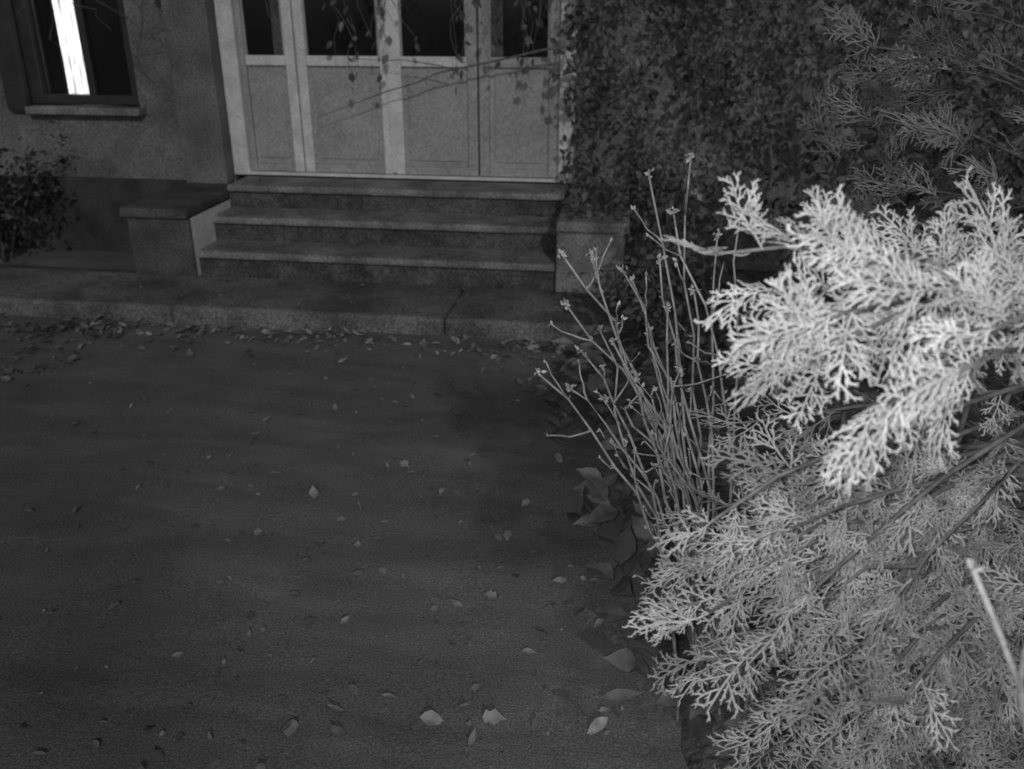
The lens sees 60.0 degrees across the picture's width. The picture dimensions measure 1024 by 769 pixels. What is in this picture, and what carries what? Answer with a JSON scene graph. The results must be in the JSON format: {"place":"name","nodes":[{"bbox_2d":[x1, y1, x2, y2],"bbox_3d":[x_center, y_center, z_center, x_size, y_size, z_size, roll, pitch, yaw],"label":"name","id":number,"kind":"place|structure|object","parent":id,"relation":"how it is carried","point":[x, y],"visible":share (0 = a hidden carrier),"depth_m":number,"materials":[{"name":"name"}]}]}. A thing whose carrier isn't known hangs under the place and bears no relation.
{"place":"outdoors","nodes":[
{"label":"outdoors","id":0,"kind":"place"},
{"bbox_2d":[82,0,131,94],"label":"window pane","id":1,"kind":"object","parent":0,"point":[109,59],"visible":1,"depth_m":5.72,"materials":[{"name":"glass"}]},
{"bbox_2d":[0,264,638,341],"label":"pavement","id":2,"kind":"structure","parent":0,"point":[32,291],"depth_m":4.83,"materials":[{"name":"concrete"}]},
{"bbox_2d":[0,247,687,768],"bbox_3d":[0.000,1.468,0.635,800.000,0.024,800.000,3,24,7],"label":"ground","id":3,"kind":"structure","parent":0,"point":[156,687],"depth_m":2.77,"materials":[{"name":"grey asphalt"}]},
{"bbox_2d":[0,0,50,175],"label":"wall","id":4,"kind":"structure","parent":3,"relation":"on","point":[14,125],"depth_m":5.98,"materials":[{"name":"paint"}]},
{"bbox_2d":[0,0,31,110],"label":"shutter","id":5,"kind":"object","parent":4,"relation":"attached to","point":[14,82],"visible":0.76,"depth_m":5.74,"materials":[{"name":"grey wood"}]},
{"bbox_2d":[0,120,75,263],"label":"garden shrub","id":6,"kind":"object","parent":3,"relation":"on","point":[25,219],"visible":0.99,"depth_m":5.79,"materials":[{"name":"grey plant"}]},
{"bbox_2d":[0,313,137,380],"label":"fallen leaves","id":7,"kind":"object","parent":3,"relation":"on","point":[32,326],"visible":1,"depth_m":4.62,"materials":[{"name":"grey plant"}]},
{"bbox_2d":[32,104,150,178],"bbox_3d":[-2.789,-1.399,6.192,0.780,1.050,0.320,3,24,7],"label":"wall below window","id":8,"kind":"structure","parent":3,"relation":"on","point":[99,146],"depth_m":5.93,"materials":[{"name":"paint"}]},
{"bbox_2d":[12,0,48,103],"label":"window frame","id":9,"kind":"object","parent":8,"relation":"on","point":[29,42],"visible":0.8,"depth_m":5.78,"materials":[{"name":"grey wood"}]},
{"bbox_2d":[25,105,146,115],"bbox_3d":[-2.786,-1.794,5.812,0.800,0.047,0.120,3,24,7],"label":"window sill","id":10,"kind":"structure","parent":8,"relation":"on","point":[87,110],"depth_m":5.76,"materials":[{"name":"stone"}]},
{"bbox_2d":[44,93,133,104],"bbox_3d":[-2.787,-1.889,5.876,0.630,0.060,0.070,3,24,7],"label":"window frame","id":11,"kind":"object","parent":8,"relation":"on","point":[52,98],"visible":0.78,"depth_m":5.84,"materials":[{"name":"grey wood"}]},
{"bbox_2d":[73,0,98,94],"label":"window mullion","id":12,"kind":"structure","parent":11,"relation":"on","point":[86,49],"depth_m":5.71},
{"bbox_2d":[117,0,139,104],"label":"window frame","id":13,"kind":"object","parent":8,"relation":"on","point":[128,54],"visible":0.57,"depth_m":5.68,"materials":[{"name":"grey wood"}]},
{"bbox_2d":[0,175,186,252],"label":"plinth","id":14,"kind":"structure","parent":3,"relation":"on","point":[90,218],"depth_m":6.09,"materials":[{"name":"grey concrete"}]},
{"bbox_2d":[123,0,255,182],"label":"wall","id":15,"kind":"structure","parent":3,"relation":"on","point":[162,138],"depth_m":5.72,"materials":[{"name":"paint"}]},
{"bbox_2d":[214,0,253,174],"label":"door jamb","id":16,"kind":"object","parent":15,"relation":"attached to","point":[231,66],"depth_m":5.63,"materials":[{"name":"white paint"}]},
{"bbox_3d":[-2.789,-4.107,5.021,0.780,1.850,0.320,3,24,7],"label":"wall above window","id":17,"kind":"object","parent":15,"relation":"attached to","visible":0},
{"bbox_2d":[33,0,68,93],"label":"dark curtain","id":18,"kind":"object","parent":17,"relation":"hanging from","point":[53,58],"depth_m":5.83,"materials":[{"name":"black fabric"}]},
{"bbox_2d":[52,0,88,93],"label":"curtain","id":19,"kind":"object","parent":17,"relation":"hanging from","point":[68,35],"depth_m":5.81,"materials":[{"name":"white fabric"}]},
{"bbox_2d":[1,179,646,768],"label":"fallen leaves","id":20,"kind":"object","parent":3,"relation":"on","point":[495,715],"visible":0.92,"depth_m":2.98,"materials":[{"name":"grey plant"}]},
{"bbox_2d":[119,176,631,293],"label":"front steps","id":21,"kind":"structure","parent":3,"relation":"on","point":[178,230],"depth_m":5.27,"materials":[{"name":"concrete"}]},
{"bbox_2d":[161,0,234,183],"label":"pilaster","id":22,"kind":"object","parent":21,"relation":"on","point":[193,49],"visible":1,"depth_m":5.57,"materials":[{"name":"paint"}]},
{"bbox_2d":[251,170,557,182],"bbox_3d":[-0.709,-1.361,5.775,2.030,0.020,0.130,3,24,7],"label":"door sill","id":23,"kind":"structure","parent":21,"relation":"on","point":[414,176],"depth_m":5.72,"materials":[{"name":"grey stone"}]},
{"bbox_2d":[256,7,573,192],"bbox_3d":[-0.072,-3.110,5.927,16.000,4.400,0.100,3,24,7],"label":"door frame","id":24,"kind":"object","parent":3,"relation":"on","point":[423,179],"depth_m":6.62,"materials":[{"name":"grey wood"}]},
{"bbox_2d":[12,0,1023,273],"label":"wall creeper","id":25,"kind":"object","parent":3,"relation":"on","point":[592,170],"depth_m":5.08,"materials":[{"name":"grey plant"}]},
{"bbox_2d":[574,0,1023,274],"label":"wall","id":26,"kind":"structure","parent":3,"relation":"on","point":[785,191],"depth_m":5.27,"materials":[{"name":"paint"}]},
{"bbox_2d":[558,0,577,182],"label":"door jamb","id":27,"kind":"object","parent":26,"relation":"attached to","point":[567,130],"depth_m":5.39,"materials":[{"name":"white paint"}]},
{"bbox_2d":[578,265,1023,768],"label":"planting bed","id":28,"kind":"object","parent":3,"relation":"on","point":[696,753],"visible":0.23,"depth_m":3.37,"materials":[{"name":"plant"}]},
{"bbox_2d":[534,153,768,736],"bbox_3d":[0.338,0.206,1.883,0.583,1.330,0.255,2,23,3],"label":"budding shrub","id":29,"kind":"object","parent":28,"relation":"on","point":[667,438],"visible":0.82,"depth_m":1.80,"materials":[{"name":"grey plant"}]},
{"bbox_2d":[534,331,794,748],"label":"broadleaf weeds","id":30,"kind":"object","parent":28,"relation":"on","point":[598,506],"visible":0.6,"depth_m":2.82,"materials":[{"name":"grey plant"}]},
{"bbox_2d":[578,182,837,377],"bbox_3d":[0.836,-0.449,4.040,0.982,0.936,1.142,-11,26,-23],"label":"garden shrub","id":31,"kind":"object","parent":28,"relation":"on","point":[694,233],"visible":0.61,"depth_m":4.05,"materials":[{"name":"grey plant"}]},
{"bbox_2d":[622,165,1023,768],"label":"thuja shrub","id":32,"kind":"object","parent":28,"relation":"on","point":[920,491],"visible":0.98,"depth_m":1.28,"materials":[{"name":"grey plant"}]},
{"bbox_2d":[746,0,1023,542],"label":"thuja shrub","id":33,"kind":"object","parent":28,"relation":"on","point":[899,170],"visible":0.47,"depth_m":2.58,"materials":[{"name":"grey plant"}]},
{"bbox_2d":[805,0,1023,363],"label":"garden shrub","id":34,"kind":"object","parent":28,"relation":"on","point":[978,83],"visible":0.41,"depth_m":3.59,"materials":[{"name":"grey plant"}]},
{"bbox_2d":[967,558,1023,734],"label":"bare shoot","id":35,"kind":"object","parent":28,"relation":"on","point":[1017,675],"visible":1,"depth_m":0.81,"materials":[{"name":"grey plant"}]},
{"bbox_3d":[-0.699,-4.114,4.698,2.240,1.580,0.320,3,24,7],"label":"wall above door","id":36,"kind":"object","parent":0,"visible":0},
{"bbox_3d":[-0.709,-3.300,4.933,2.030,0.098,0.135,3,24,7],"label":"door","id":37,"kind":"object","parent":36,"relation":"attached to","visible":0},
{"bbox_2d":[233,0,257,169],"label":"leaf stile","id":38,"kind":"object","parent":37,"relation":"on","point":[248,100],"visible":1,"depth_m":5.66,"materials":[{"name":"grey wood"}]},
{"bbox_2d":[240,0,247,54],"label":"leaf bead","id":39,"kind":"object","parent":38,"relation":"attached to","point":[243,26],"visible":1,"depth_m":5.52,"materials":[{"name":"white wood"}]},
{"bbox_2d":[245,55,285,65],"bbox_3d":[-1.546,-2.044,5.593,0.261,0.060,0.046,3,24,7],"label":"leaf rail","id":40,"kind":"object","parent":38,"relation":"attached to","point":[265,60],"visible":1,"depth_m":5.57,"materials":[{"name":"white paint"}]},
{"bbox_2d":[242,0,273,54],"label":"leaf glass","id":41,"kind":"object","parent":40,"relation":"attached to","point":[258,30],"visible":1,"depth_m":5.52,"materials":[{"name":"black glass"}]},
{"bbox_2d":[269,0,282,54],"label":"leaf blind","id":42,"kind":"object","parent":41,"relation":"attached to","point":[276,26],"visible":1,"depth_m":5.50,"materials":[{"name":"fabric"}]},
{"bbox_2d":[278,0,284,54],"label":"leaf bead","id":43,"kind":"object","parent":40,"relation":"attached to","point":[281,27],"visible":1,"depth_m":5.49,"materials":[{"name":"white wood"}]},
{"bbox_2d":[257,162,295,170],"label":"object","id":44,"kind":"object","parent":37,"relation":"on","point":[264,166],"visible":1,"depth_m":5.83,"materials":[{"name":"grey wood"}]},
{"bbox_2d":[248,65,294,162],"bbox_3d":[-1.545,-1.741,5.731,0.261,0.606,0.013,3,24,7],"label":"leaf panel","id":45,"kind":"object","parent":44,"relation":"on","point":[251,69],"visible":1,"depth_m":5.72,"materials":[{"name":"grey wood"}]},
{"bbox_2d":[253,71,289,157],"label":"leaf panel field","id":46,"kind":"structure","parent":45,"relation":"attached to","point":[270,100],"depth_m":5.71,"materials":[{"name":"grey wood"}]},
{"bbox_2d":[280,0,306,171],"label":"leaf stile","id":47,"kind":"object","parent":37,"relation":"on","point":[292,73],"visible":1,"depth_m":5.61,"materials":[{"name":"white paint"}]},
{"bbox_2d":[291,0,315,171],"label":"leaf stile","id":48,"kind":"object","parent":37,"relation":"on","point":[305,98],"visible":1,"depth_m":5.61,"materials":[{"name":"white paint"}]},
{"bbox_2d":[301,0,308,54],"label":"leaf bead","id":49,"kind":"object","parent":48,"relation":"attached to","point":[305,30],"visible":1,"depth_m":5.47,"materials":[{"name":"white wood"}]},
{"bbox_2d":[306,55,379,65],"bbox_3d":[-1.050,-2.017,5.529,0.469,0.060,0.046,3,24,7],"label":"leaf rail","id":50,"kind":"object","parent":48,"relation":"attached to","point":[316,60],"visible":1,"depth_m":5.51,"materials":[{"name":"white paint"}]},
{"bbox_2d":[304,0,376,55],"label":"leaf glass","id":51,"kind":"object","parent":50,"relation":"attached to","point":[321,25],"visible":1,"depth_m":5.46,"materials":[{"name":"black glass"}]},
{"bbox_2d":[315,164,385,173],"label":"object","id":52,"kind":"object","parent":37,"relation":"on","point":[348,168],"visible":1,"depth_m":5.77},
{"bbox_2d":[308,66,384,164],"bbox_3d":[-1.049,-1.714,5.667,0.469,0.606,0.013,3,24,7],"label":"leaf panel","id":53,"kind":"object","parent":52,"relation":"on","point":[375,69],"visible":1,"depth_m":5.65,"materials":[{"name":"grey wood"}]},
{"bbox_2d":[313,72,379,159],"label":"leaf panel field","id":54,"kind":"structure","parent":53,"relation":"attached to","point":[350,132],"depth_m":5.65,"materials":[{"name":"grey wood"}]},
{"bbox_2d":[376,0,394,173],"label":"leaf stile","id":55,"kind":"object","parent":37,"relation":"on","point":[385,116],"visible":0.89,"depth_m":5.56,"materials":[{"name":"white paint"}]},
{"bbox_2d":[374,0,378,55],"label":"leaf bead","id":56,"kind":"object","parent":55,"relation":"attached to","point":[376,28],"visible":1,"depth_m":5.42,"materials":[{"name":"white wood"}]},
{"bbox_2d":[377,0,380,14],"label":"door handle plate","id":57,"kind":"object","parent":55,"relation":"attached to","point":[378,9],"depth_m":5.34,"materials":[{"name":"grey metal"}]},
{"bbox_2d":[383,0,397,172],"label":"door cover strip","id":58,"kind":"object","parent":55,"relation":"attached to","point":[390,86],"depth_m":5.53,"materials":[{"name":"grey wood"}]},
{"bbox_2d":[390,0,405,173],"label":"leaf stile","id":59,"kind":"object","parent":37,"relation":"on","point":[398,93],"visible":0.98,"depth_m":5.53,"materials":[{"name":"white paint"}]},
{"bbox_2d":[398,0,402,55],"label":"leaf bead","id":60,"kind":"object","parent":59,"relation":"attached to","point":[400,30],"visible":1,"depth_m":5.40,"materials":[{"name":"white wood"}]},
{"bbox_2d":[400,56,466,66],"bbox_3d":[-0.478,-1.985,5.455,0.414,0.060,0.046,3,24,7],"label":"leaf rail","id":61,"kind":"object","parent":59,"relation":"attached to","point":[446,61],"visible":0.8,"depth_m":5.43,"materials":[{"name":"white paint"}]},
{"bbox_2d":[400,0,464,56],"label":"leaf glass","id":62,"kind":"object","parent":61,"relation":"attached to","point":[428,23],"visible":1,"depth_m":5.38,"materials":[{"name":"black glass"}]},
{"bbox_2d":[464,0,466,56],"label":"leaf bead","id":63,"kind":"object","parent":61,"relation":"on","point":[464,28],"visible":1,"depth_m":5.34,"materials":[{"name":"white wood"}]},
{"bbox_2d":[406,166,468,175],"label":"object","id":64,"kind":"object","parent":37,"relation":"on","point":[430,170],"visible":1,"depth_m":5.70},
{"bbox_2d":[402,67,468,166],"bbox_3d":[-0.477,-1.682,5.593,0.414,0.606,0.013,3,24,7],"label":"leaf panel","id":65,"kind":"object","parent":64,"relation":"on","point":[409,161],"visible":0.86,"depth_m":5.59,"materials":[{"name":"grey wood"}]},
{"bbox_2d":[407,73,463,161],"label":"leaf panel field","id":66,"kind":"structure","parent":65,"relation":"attached to","point":[436,116],"depth_m":5.58,"materials":[{"name":"grey wood"}]},
{"bbox_2d":[466,0,479,175],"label":"leaf stile","id":67,"kind":"object","parent":37,"relation":"on","point":[472,79],"visible":0.9,"depth_m":5.47,"materials":[{"name":"grey wood"}]},
{"bbox_2d":[478,0,489,175],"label":"leaf stile","id":68,"kind":"object","parent":37,"relation":"on","point":[484,85],"visible":0.9,"depth_m":5.47,"materials":[{"name":"grey wood"}]},
{"bbox_2d":[489,57,549,67],"bbox_3d":[0.045,-1.956,5.388,0.371,0.060,0.046,3,24,7],"label":"leaf rail","id":69,"kind":"object","parent":68,"relation":"attached to","point":[542,62],"visible":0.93,"depth_m":5.37,"materials":[{"name":"grey wood"}]},
{"bbox_2d":[488,0,490,56],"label":"leaf bead","id":70,"kind":"object","parent":69,"relation":"attached to","point":[489,7],"visible":1,"depth_m":5.32,"materials":[{"name":"white wood"}]},
{"bbox_2d":[503,0,547,56],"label":"leaf glass","id":71,"kind":"object","parent":69,"relation":"attached to","point":[513,38],"visible":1,"depth_m":5.31,"materials":[{"name":"black glass"}]},
{"bbox_2d":[491,0,502,56],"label":"leaf blind","id":72,"kind":"object","parent":71,"relation":"attached to","point":[497,18],"visible":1,"depth_m":5.31,"materials":[{"name":"fabric"}]},
{"bbox_2d":[548,0,550,56],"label":"leaf bead","id":73,"kind":"object","parent":69,"relation":"on","point":[549,28],"visible":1,"depth_m":5.28,"materials":[{"name":"grey wood"}]},
{"bbox_2d":[490,168,547,177],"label":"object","id":74,"kind":"object","parent":37,"relation":"on","point":[512,172],"visible":1,"depth_m":5.63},
{"bbox_2d":[489,68,549,168],"bbox_3d":[0.046,-1.653,5.526,0.371,0.606,0.013,3,24,7],"label":"leaf panel","id":75,"kind":"object","parent":74,"relation":"on","point":[492,73],"visible":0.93,"depth_m":5.52,"materials":[{"name":"grey wood"}]},
{"bbox_2d":[495,74,543,163],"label":"leaf panel field","id":76,"kind":"structure","parent":75,"relation":"attached to","point":[518,126],"depth_m":5.51,"materials":[{"name":"grey wood"}]},
{"bbox_2d":[548,0,560,177],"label":"leaf stile","id":77,"kind":"object","parent":37,"relation":"on","point":[553,122],"visible":0.9,"depth_m":5.43,"materials":[{"name":"grey wood"}]}
]}

